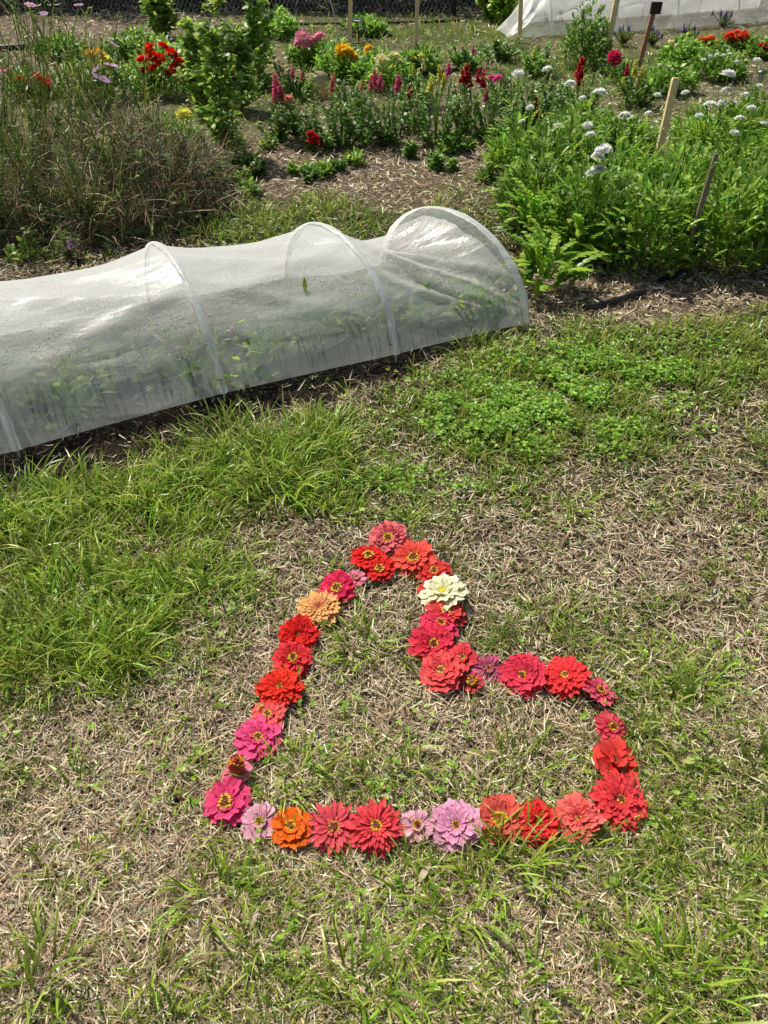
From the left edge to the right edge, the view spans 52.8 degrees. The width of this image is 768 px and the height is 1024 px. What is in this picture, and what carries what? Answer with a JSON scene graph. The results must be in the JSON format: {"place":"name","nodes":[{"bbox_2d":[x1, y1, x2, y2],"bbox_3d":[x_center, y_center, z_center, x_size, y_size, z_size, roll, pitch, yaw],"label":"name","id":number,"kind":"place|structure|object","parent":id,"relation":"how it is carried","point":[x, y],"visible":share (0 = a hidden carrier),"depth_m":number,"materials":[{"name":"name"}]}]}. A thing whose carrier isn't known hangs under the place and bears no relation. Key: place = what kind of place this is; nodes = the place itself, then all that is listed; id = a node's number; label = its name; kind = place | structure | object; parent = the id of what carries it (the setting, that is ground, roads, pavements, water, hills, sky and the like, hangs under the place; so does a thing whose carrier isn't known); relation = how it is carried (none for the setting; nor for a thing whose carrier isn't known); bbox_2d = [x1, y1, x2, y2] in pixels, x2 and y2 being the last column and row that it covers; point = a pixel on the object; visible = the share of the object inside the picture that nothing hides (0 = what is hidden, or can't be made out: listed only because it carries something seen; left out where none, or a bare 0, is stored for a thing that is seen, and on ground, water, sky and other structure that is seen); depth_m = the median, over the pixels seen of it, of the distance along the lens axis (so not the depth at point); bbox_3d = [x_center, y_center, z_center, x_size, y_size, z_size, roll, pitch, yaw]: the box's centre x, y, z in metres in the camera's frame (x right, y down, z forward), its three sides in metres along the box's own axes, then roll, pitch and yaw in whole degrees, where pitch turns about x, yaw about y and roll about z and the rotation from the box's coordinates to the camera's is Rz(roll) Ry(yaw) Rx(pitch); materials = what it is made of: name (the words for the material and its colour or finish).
{"place":"outdoors","nodes":[
{"label":"outdoors","id":0,"kind":"place"},
{"bbox_2d":[263,3,299,38],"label":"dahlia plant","id":1,"kind":"object","parent":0,"point":[291,26],"visible":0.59,"depth_m":9.09,"materials":[{"name":"green plant"}]},
{"bbox_2d":[0,0,767,1023],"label":"ground","id":2,"kind":"structure","parent":0,"point":[714,28],"depth_m":2.81,"materials":[{"name":"soil"}]},
{"bbox_2d":[3,226,49,261],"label":"leafy weed","id":3,"kind":"object","parent":2,"relation":"on","point":[21,249],"visible":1,"depth_m":4.04,"materials":[{"name":"green plant"}]},
{"bbox_2d":[0,55,81,213],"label":"cosmos plant","id":4,"kind":"object","parent":2,"relation":"on","point":[28,155],"visible":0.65,"depth_m":4.22,"materials":[{"name":"green plant"}]},
{"bbox_2d":[0,0,94,158],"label":"cosmos plant","id":5,"kind":"object","parent":2,"relation":"on","point":[31,81],"visible":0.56,"depth_m":4.86,"materials":[{"name":"green plant"}]},
{"bbox_2d":[0,0,107,138],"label":"cosmos plant","id":6,"kind":"object","parent":2,"relation":"on","point":[59,76],"visible":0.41,"depth_m":5.22,"materials":[{"name":"green plant"}]},
{"bbox_2d":[30,29,87,60],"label":"dahlia plant","id":7,"kind":"object","parent":2,"relation":"on","point":[54,48],"visible":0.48,"depth_m":8.10,"materials":[{"name":"green plant"}]},
{"bbox_2d":[26,356,118,429],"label":"salad seedling","id":8,"kind":"object","parent":2,"relation":"on","point":[65,414],"visible":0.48,"depth_m":2.86,"materials":[{"name":"green plant"}]},
{"bbox_2d":[37,101,138,231],"bbox_3d":[-1.567,-1.830,4.158,0.508,0.661,0.469,0,40,0],"label":"cosmos plant","id":9,"kind":"object","parent":2,"relation":"on","point":[84,195],"visible":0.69,"depth_m":4.15,"materials":[{"name":"green plant"}]},
{"bbox_2d":[57,8,134,129],"bbox_3d":[-1.948,-2.920,5.296,0.500,0.867,0.524,0,40,0],"label":"cosmos plant","id":10,"kind":"object","parent":2,"relation":"on","point":[103,78],"visible":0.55,"depth_m":5.28,"materials":[{"name":"green plant"}]},
{"bbox_2d":[58,45,134,102],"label":"dahlia plant","id":11,"kind":"object","parent":2,"relation":"on","point":[106,58],"visible":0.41,"depth_m":6.61,"materials":[{"name":"green plant"}]},
{"bbox_2d":[58,86,142,210],"bbox_3d":[-1.615,-2.074,4.424,0.465,0.693,0.470,0,40,0],"label":"cosmos plant","id":12,"kind":"object","parent":2,"relation":"on","point":[105,132],"visible":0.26,"depth_m":4.33,"materials":[{"name":"green plant"}]},
{"bbox_2d":[0,76,260,262],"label":"dry grass clump","id":13,"kind":"object","parent":2,"relation":"on","point":[173,169],"visible":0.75,"depth_m":4.33,"materials":[{"name":"plant"}]},
{"bbox_2d":[97,24,167,60],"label":"dahlia plant","id":14,"kind":"object","parent":2,"relation":"on","point":[123,41],"visible":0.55,"depth_m":8.11,"materials":[{"name":"green plant"}]},
{"bbox_2d":[112,40,178,142],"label":"cosmos plant","id":15,"kind":"object","parent":2,"relation":"on","point":[148,97],"visible":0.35,"depth_m":5.17,"materials":[{"name":"green plant"}]},
{"bbox_2d":[117,35,188,98],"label":"dahlia plant","id":16,"kind":"object","parent":2,"relation":"on","point":[161,60],"visible":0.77,"depth_m":6.71,"materials":[{"name":"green plant"}]},
{"bbox_2d":[139,0,182,35],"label":"leafy shrub","id":17,"kind":"object","parent":2,"relation":"on","point":[160,14],"visible":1,"depth_m":9.08,"materials":[{"name":"green plant"}]},
{"bbox_2d":[154,107,208,158],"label":"dahlia plant","id":18,"kind":"object","parent":2,"relation":"on","point":[187,115],"visible":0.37,"depth_m":5.28,"materials":[{"name":"green plant"}]},
{"bbox_2d":[173,16,217,112],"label":"leafy shrub","id":19,"kind":"object","parent":2,"relation":"on","point":[191,86],"visible":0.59,"depth_m":6.17,"materials":[{"name":"green plant"}]},
{"bbox_2d":[180,0,250,153],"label":"leafy shrub","id":20,"kind":"object","parent":2,"relation":"on","point":[219,119],"visible":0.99,"depth_m":5.19,"materials":[{"name":"green plant"}]},
{"bbox_2d":[202,776,251,826],"bbox_3d":[-0.342,0.633,1.692,0.109,0.038,0.112,-3,51,5],"label":"zinnia head","id":21,"kind":"object","parent":2,"relation":"on","point":[228,798],"visible":1,"depth_m":1.68},
{"bbox_2d":[184,319,283,390],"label":"salad seedling","id":22,"kind":"object","parent":2,"relation":"on","point":[238,383],"visible":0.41,"depth_m":3.07,"materials":[{"name":"green plant"}]},
{"bbox_2d":[217,18,263,109],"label":"leafy shrub","id":23,"kind":"object","parent":2,"relation":"on","point":[242,51],"visible":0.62,"depth_m":6.23,"materials":[{"name":"green plant"}]},
{"bbox_2d":[0,324,507,501],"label":"soil crumbs","id":24,"kind":"object","parent":2,"relation":"on","point":[135,428],"visible":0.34,"depth_m":2.96,"materials":[{"name":"soil"}]},
{"bbox_2d":[233,715,282,760],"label":"zinnia head","id":25,"kind":"object","parent":2,"relation":"on","point":[250,734],"visible":0.98,"depth_m":1.81},
{"bbox_2d":[240,801,276,842],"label":"zinnia head","id":26,"kind":"object","parent":2,"relation":"on","point":[251,818],"visible":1,"depth_m":1.66},
{"bbox_2d":[0,206,529,459],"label":"grow tunnel","id":27,"kind":"structure","parent":2,"relation":"on","point":[191,283],"depth_m":3.02,"materials":[{"name":"fabric"}]},
{"bbox_2d":[238,0,291,86],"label":"leafy shrub","id":28,"kind":"object","parent":2,"relation":"on","point":[258,22],"visible":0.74,"depth_m":6.88,"materials":[{"name":"green plant"}]},
{"bbox_2d":[251,698,286,725],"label":"zinnia head","id":29,"kind":"object","parent":2,"relation":"on","point":[271,712],"visible":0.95,"depth_m":1.87},
{"bbox_2d":[256,73,291,138],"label":"snapdragon plant","id":30,"kind":"object","parent":2,"relation":"on","point":[278,127],"visible":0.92,"depth_m":5.64,"materials":[{"name":"green plant"}]},
{"bbox_2d":[254,667,305,705],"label":"zinnia head","id":31,"kind":"object","parent":2,"relation":"on","point":[282,684],"visible":1,"depth_m":1.91},
{"bbox_2d":[270,806,313,849],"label":"zinnia head","id":32,"kind":"object","parent":2,"relation":"on","point":[293,833],"visible":1,"depth_m":1.64},
{"bbox_2d":[271,640,312,674],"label":"zinnia head","id":33,"kind":"object","parent":2,"relation":"on","point":[283,656],"visible":0.99,"depth_m":1.98},
{"bbox_2d":[270,62,316,101],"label":"snapdragon plant","id":34,"kind":"object","parent":2,"relation":"on","point":[293,84],"visible":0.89,"depth_m":6.75,"materials":[{"name":"green plant"}]},
{"bbox_2d":[277,613,321,648],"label":"zinnia head","id":35,"kind":"object","parent":2,"relation":"on","point":[299,628],"visible":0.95,"depth_m":2.04},
{"bbox_2d":[276,85,324,139],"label":"snapdragon plant","id":36,"kind":"object","parent":2,"relation":"on","point":[294,117],"visible":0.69,"depth_m":5.70,"materials":[{"name":"green plant"}]},
{"bbox_2d":[282,28,333,67],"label":"dahlia plant","id":37,"kind":"object","parent":2,"relation":"on","point":[302,51],"visible":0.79,"depth_m":7.79,"materials":[{"name":"green plant"}]},
{"bbox_2d":[294,116,336,152],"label":"snapdragon plant","id":38,"kind":"object","parent":2,"relation":"on","point":[312,141],"visible":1,"depth_m":5.52,"materials":[{"name":"green plant"}]},
{"bbox_2d":[295,590,340,627],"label":"zinnia head","id":39,"kind":"object","parent":2,"relation":"on","point":[320,606],"visible":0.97,"depth_m":2.12},
{"bbox_2d":[306,800,355,856],"bbox_3d":[-0.109,0.675,1.644,0.118,0.037,0.125,-13,53,-13],"label":"zinnia head","id":40,"kind":"object","parent":2,"relation":"on","point":[331,829],"visible":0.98,"depth_m":1.64},
{"bbox_2d":[305,72,365,147],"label":"snapdragon plant","id":41,"kind":"object","parent":2,"relation":"on","point":[343,131],"visible":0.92,"depth_m":5.56,"materials":[{"name":"green plant"}]},
{"bbox_2d":[318,569,355,605],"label":"zinnia head","id":42,"kind":"object","parent":2,"relation":"on","point":[339,583],"visible":0.91,"depth_m":2.18},
{"bbox_2d":[312,35,366,81],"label":"dahlia plant","id":43,"kind":"object","parent":2,"relation":"on","point":[344,51],"visible":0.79,"depth_m":7.29,"materials":[{"name":"green plant"}]},
{"bbox_2d":[0,0,695,15],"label":"wire fence","id":44,"kind":"object","parent":2,"relation":"on","point":[454,5],"visible":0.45,"depth_m":10.56,"materials":[{"name":"metal"}]},
{"bbox_2d":[328,69,397,146],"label":"snapdragon plant","id":45,"kind":"object","parent":2,"relation":"on","point":[361,114],"visible":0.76,"depth_m":5.61,"materials":[{"name":"green plant"}]},
{"bbox_2d":[339,10,391,36],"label":"dahlia plant","id":46,"kind":"object","parent":2,"relation":"on","point":[375,26],"visible":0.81,"depth_m":9.25,"materials":[{"name":"green plant"}]},
{"bbox_2d":[350,545,386,568],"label":"zinnia head","id":47,"kind":"object","parent":2,"relation":"on","point":[364,557],"visible":1,"depth_m":2.29},
{"bbox_2d":[345,797,405,859],"bbox_3d":[-0.015,0.666,1.637,0.136,0.039,0.126,3,49,3],"label":"zinnia head","id":48,"kind":"object","parent":2,"relation":"on","point":[374,824],"visible":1,"depth_m":1.62},
{"bbox_2d":[347,46,418,94],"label":"dahlia plant","id":49,"kind":"object","parent":2,"relation":"on","point":[388,68],"visible":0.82,"depth_m":6.96,"materials":[{"name":"green plant"}]},
{"bbox_2d":[0,0,767,1023],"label":"dry thatch","id":50,"kind":"object","parent":2,"relation":"on","point":[142,934],"visible":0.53,"depth_m":1.79,"materials":[{"name":"plant"}]},
{"bbox_2d":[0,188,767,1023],"bbox_3d":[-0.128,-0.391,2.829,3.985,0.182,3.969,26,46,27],"label":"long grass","id":51,"kind":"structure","parent":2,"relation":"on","point":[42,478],"depth_m":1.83,"materials":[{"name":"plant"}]},
{"bbox_2d":[0,312,767,1023],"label":"clover","id":52,"kind":"object","parent":2,"relation":"on","point":[544,412],"visible":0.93,"depth_m":2.78,"materials":[{"name":"green plant"}]},
{"bbox_2d":[367,520,407,556],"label":"zinnia head","id":53,"kind":"object","parent":2,"relation":"on","point":[393,536],"visible":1,"depth_m":2.34},
{"bbox_2d":[361,74,414,145],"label":"snapdragon plant","id":54,"kind":"object","parent":2,"relation":"on","point":[393,121],"visible":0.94,"depth_m":5.63,"materials":[{"name":"green plant"}]},
{"bbox_2d":[390,539,436,577],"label":"zinnia head","id":55,"kind":"object","parent":2,"relation":"on","point":[409,554],"visible":0.98,"depth_m":2.27},
{"bbox_2d":[400,809,434,842],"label":"zinnia head","id":56,"kind":"object","parent":2,"relation":"on","point":[418,821],"visible":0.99,"depth_m":1.64},
{"bbox_2d":[389,58,447,109],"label":"snapdragon plant","id":57,"kind":"object","parent":2,"relation":"on","point":[418,76],"visible":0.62,"depth_m":6.46,"materials":[{"name":"green plant"}]},
{"bbox_2d":[399,40,444,73],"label":"dahlia plant","id":58,"kind":"object","parent":2,"relation":"on","point":[430,57],"visible":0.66,"depth_m":7.50,"materials":[{"name":"green plant"}]},
{"bbox_2d":[407,621,455,662],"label":"zinnia head","id":59,"kind":"object","parent":2,"relation":"on","point":[426,639],"visible":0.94,"depth_m":2.02},
{"bbox_2d":[407,63,463,146],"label":"snapdragon plant","id":60,"kind":"object","parent":2,"relation":"on","point":[426,135],"visible":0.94,"depth_m":5.56,"materials":[{"name":"green plant"}]},
{"bbox_2d":[419,649,464,692],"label":"zinnia head","id":61,"kind":"object","parent":2,"relation":"on","point":[441,669],"visible":1,"depth_m":1.94},
{"bbox_2d":[417,573,468,610],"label":"zinnia head","id":62,"kind":"object","parent":2,"relation":"on","point":[449,591],"visible":0.99,"depth_m":2.15},
{"bbox_2d":[431,798,483,853],"bbox_3d":[0.153,0.665,1.642,0.124,0.040,0.113,-32,55,-17],"label":"zinnia head","id":63,"kind":"object","parent":2,"relation":"on","point":[444,816],"visible":0.99,"depth_m":1.63},
{"bbox_2d":[445,63,481,135],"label":"snapdragon plant","id":64,"kind":"object","parent":2,"relation":"on","point":[464,79],"visible":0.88,"depth_m":5.76,"materials":[{"name":"green plant"}]},
{"bbox_2d":[446,42,493,71],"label":"snapdragon plant","id":65,"kind":"object","parent":2,"relation":"on","point":[465,56],"visible":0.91,"depth_m":7.71,"materials":[{"name":"green plant"}]},
{"bbox_2d":[464,68,525,137],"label":"snapdragon plant","id":66,"kind":"object","parent":2,"relation":"on","point":[484,84],"visible":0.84,"depth_m":5.70,"materials":[{"name":"green plant"}]},
{"bbox_2d":[478,793,524,843],"bbox_3d":[0.250,0.655,1.657,0.109,0.040,0.114,20,69,20],"label":"zinnia head","id":67,"kind":"object","parent":2,"relation":"on","point":[508,805],"visible":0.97,"depth_m":1.65},
{"bbox_2d":[477,65,556,180],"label":"scabious plant","id":68,"kind":"object","parent":2,"relation":"on","point":[499,152],"visible":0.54,"depth_m":4.88,"materials":[{"name":"green plant"}]},
{"bbox_2d":[498,652,546,700],"bbox_3d":[0.350,0.416,1.950,0.128,0.039,0.126,-18,60,9],"label":"zinnia head","id":69,"kind":"object","parent":2,"relation":"on","point":[524,674],"visible":1,"depth_m":1.94},
{"bbox_2d":[487,178,568,236],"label":"leaf clump","id":70,"kind":"object","parent":2,"relation":"on","point":[538,208],"visible":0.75,"depth_m":4.11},
{"bbox_2d":[478,110,586,236],"bbox_3d":[0.862,-1.907,4.320,0.541,0.563,0.594,28,48,29],"label":"scabious plant","id":71,"kind":"object","parent":2,"relation":"on","point":[539,180],"visible":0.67,"depth_m":4.31,"materials":[{"name":"green plant"}]},
{"bbox_2d":[518,798,560,850],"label":"zinnia head","id":72,"kind":"object","parent":2,"relation":"on","point":[549,815],"visible":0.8,"depth_m":1.64},
{"bbox_2d":[519,41,559,78],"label":"snapdragon plant","id":73,"kind":"object","parent":2,"relation":"on","point":[539,61],"visible":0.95,"depth_m":7.46,"materials":[{"name":"green plant"}]},
{"bbox_2d":[516,81,563,134],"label":"snapdragon plant","id":74,"kind":"object","parent":2,"relation":"on","point":[533,97],"visible":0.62,"depth_m":5.84,"materials":[{"name":"green plant"}]},
{"bbox_2d":[505,215,607,295],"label":"leaf clump","id":75,"kind":"object","parent":2,"relation":"on","point":[542,254],"visible":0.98,"depth_m":3.69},
{"bbox_2d":[544,655,592,699],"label":"zinnia head","id":76,"kind":"object","parent":2,"relation":"on","point":[568,676],"visible":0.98,"depth_m":1.94},
{"bbox_2d":[519,94,626,184],"bbox_3d":[1.141,-2.218,4.681,0.632,0.563,0.681,0,40,0],"label":"scabious plant","id":77,"kind":"object","parent":2,"relation":"on","point":[576,137],"visible":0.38,"depth_m":4.67,"materials":[{"name":"green plant"}]},
{"bbox_2d":[531,79,621,149],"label":"scabious plant","id":78,"kind":"object","parent":2,"relation":"on","point":[584,108],"visible":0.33,"depth_m":5.37,"materials":[{"name":"green plant"}]},
{"bbox_2d":[523,199,629,263],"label":"leaf clump","id":79,"kind":"object","parent":2,"relation":"on","point":[579,231],"visible":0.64,"depth_m":3.92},
{"bbox_2d":[552,791,606,843],"bbox_3d":[0.410,0.654,1.655,0.104,0.046,0.106,-24,46,-26],"label":"zinnia head","id":80,"kind":"object","parent":2,"relation":"on","point":[576,809],"visible":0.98,"depth_m":1.65},
{"bbox_2d":[553,56,609,109],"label":"snapdragon plant","id":81,"kind":"object","parent":2,"relation":"on","point":[579,77],"visible":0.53,"depth_m":6.33,"materials":[{"name":"green plant"}]},
{"bbox_2d":[553,0,615,70],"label":"dahlia plant","id":82,"kind":"object","parent":2,"relation":"on","point":[574,40],"visible":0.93,"depth_m":7.68,"materials":[{"name":"green plant"}]},
{"bbox_2d":[528,116,657,262],"bbox_3d":[1.108,-1.670,3.966,0.672,0.656,0.660,0,40,0],"label":"scabious plant","id":83,"kind":"object","parent":2,"relation":"on","point":[582,186],"visible":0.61,"depth_m":3.92,"materials":[{"name":"green plant"}]},
{"bbox_2d":[594,709,627,739],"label":"zinnia head","id":84,"kind":"object","parent":2,"relation":"on","point":[606,725],"visible":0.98,"depth_m":1.83},
{"bbox_2d":[592,736,637,777],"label":"zinnia head","id":85,"kind":"object","parent":2,"relation":"on","point":[605,749],"visible":0.95,"depth_m":1.77},
{"bbox_2d":[587,771,650,832],"bbox_3d":[0.519,0.633,1.692,0.143,0.043,0.139,-22,58,-23],"label":"zinnia head","id":86,"kind":"object","parent":2,"relation":"on","point":[607,796],"visible":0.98,"depth_m":1.68},
{"bbox_2d":[598,49,641,78],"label":"snapdragon plant","id":87,"kind":"object","parent":2,"relation":"on","point":[614,55],"visible":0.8,"depth_m":7.35,"materials":[{"name":"green plant"}]},
{"bbox_2d":[576,108,678,208],"bbox_3d":[1.404,-2.104,4.593,0.733,0.520,0.655,0,40,0],"label":"scabious plant","id":88,"kind":"object","parent":2,"relation":"on","point":[629,155],"visible":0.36,"depth_m":4.53,"materials":[{"name":"green plant"}]},
{"bbox_2d":[591,92,670,158],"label":"scabious plant","id":89,"kind":"object","parent":2,"relation":"on","point":[631,122],"visible":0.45,"depth_m":5.34,"materials":[{"name":"green plant"}]},
{"bbox_2d":[496,0,767,37],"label":"grow tunnel","id":90,"kind":"structure","parent":2,"relation":"on","point":[536,11],"depth_m":9.45,"materials":[{"name":"fabric"}]},
{"bbox_2d":[610,59,664,105],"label":"snapdragon plant","id":91,"kind":"object","parent":2,"relation":"on","point":[630,89],"visible":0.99,"depth_m":6.54,"materials":[{"name":"green plant"}]},
{"bbox_2d":[590,121,720,279],"bbox_3d":[1.348,-1.534,3.791,0.620,0.676,0.606,-12,42,-14],"label":"scabious plant","id":92,"kind":"object","parent":2,"relation":"on","point":[654,227],"visible":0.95,"depth_m":3.78,"materials":[{"name":"green plant"}]},
{"bbox_2d":[654,77,679,156],"bbox_3d":[1.872,-2.567,5.163,0.069,0.583,0.082,0,40,0],"label":"wooden stake","id":93,"kind":"object","parent":2,"relation":"on","point":[670,100],"visible":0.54,"depth_m":5.09,"materials":[{"name":"brown wood"}]},
{"bbox_2d":[643,56,700,96],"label":"dahlia plant","id":94,"kind":"object","parent":2,"relation":"on","point":[663,67],"visible":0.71,"depth_m":6.88,"materials":[{"name":"green plant"}]},
{"bbox_2d":[657,31,710,69],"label":"dahlia plant","id":95,"kind":"object","parent":2,"relation":"on","point":[675,50],"visible":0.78,"depth_m":7.83,"materials":[{"name":"green plant"}]},
{"bbox_2d":[639,127,742,205],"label":"scabious plant","id":96,"kind":"object","parent":2,"relation":"on","point":[685,181],"visible":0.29,"depth_m":4.47,"materials":[{"name":"green plant"}]},
{"bbox_2d":[660,127,767,274],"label":"scabious plant","id":97,"kind":"object","parent":2,"relation":"on","point":[721,205],"visible":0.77,"depth_m":3.79,"materials":[{"name":"green plant"}]},
{"bbox_2d":[667,68,767,162],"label":"scabious plant","id":98,"kind":"object","parent":2,"relation":"on","point":[703,120],"visible":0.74,"depth_m":5.26,"materials":[{"name":"green plant"}]},
{"bbox_2d":[685,43,751,81],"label":"dahlia plant","id":99,"kind":"object","parent":2,"relation":"on","point":[719,61],"visible":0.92,"depth_m":7.35,"materials":[{"name":"green plant"}]},
{"bbox_2d":[682,84,767,200],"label":"scabious plant","id":100,"kind":"object","parent":2,"relation":"on","point":[754,143],"visible":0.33,"depth_m":4.43,"materials":[{"name":"green plant"}]},
{"bbox_2d":[719,29,767,52],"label":"dahlia plant","id":101,"kind":"object","parent":2,"relation":"on","point":[738,40],"visible":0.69,"depth_m":8.43,"materials":[{"name":"red plant"}]},
{"bbox_2d":[721,57,767,154],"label":"scabious plant","id":102,"kind":"object","parent":2,"relation":"on","point":[755,113],"visible":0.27,"depth_m":5.37,"materials":[{"name":"green plant"}]},
{"bbox_2d":[0,0,767,1023],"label":"short grass","id":103,"kind":"structure","parent":0,"point":[344,472],"depth_m":2.17,"materials":[{"name":"plant"}]},
{"bbox_2d":[477,35,521,62],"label":"snapdragon plant","id":104,"kind":"object","parent":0,"point":[500,51],"visible":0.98,"depth_m":8.06,"materials":[{"name":"green plant"}]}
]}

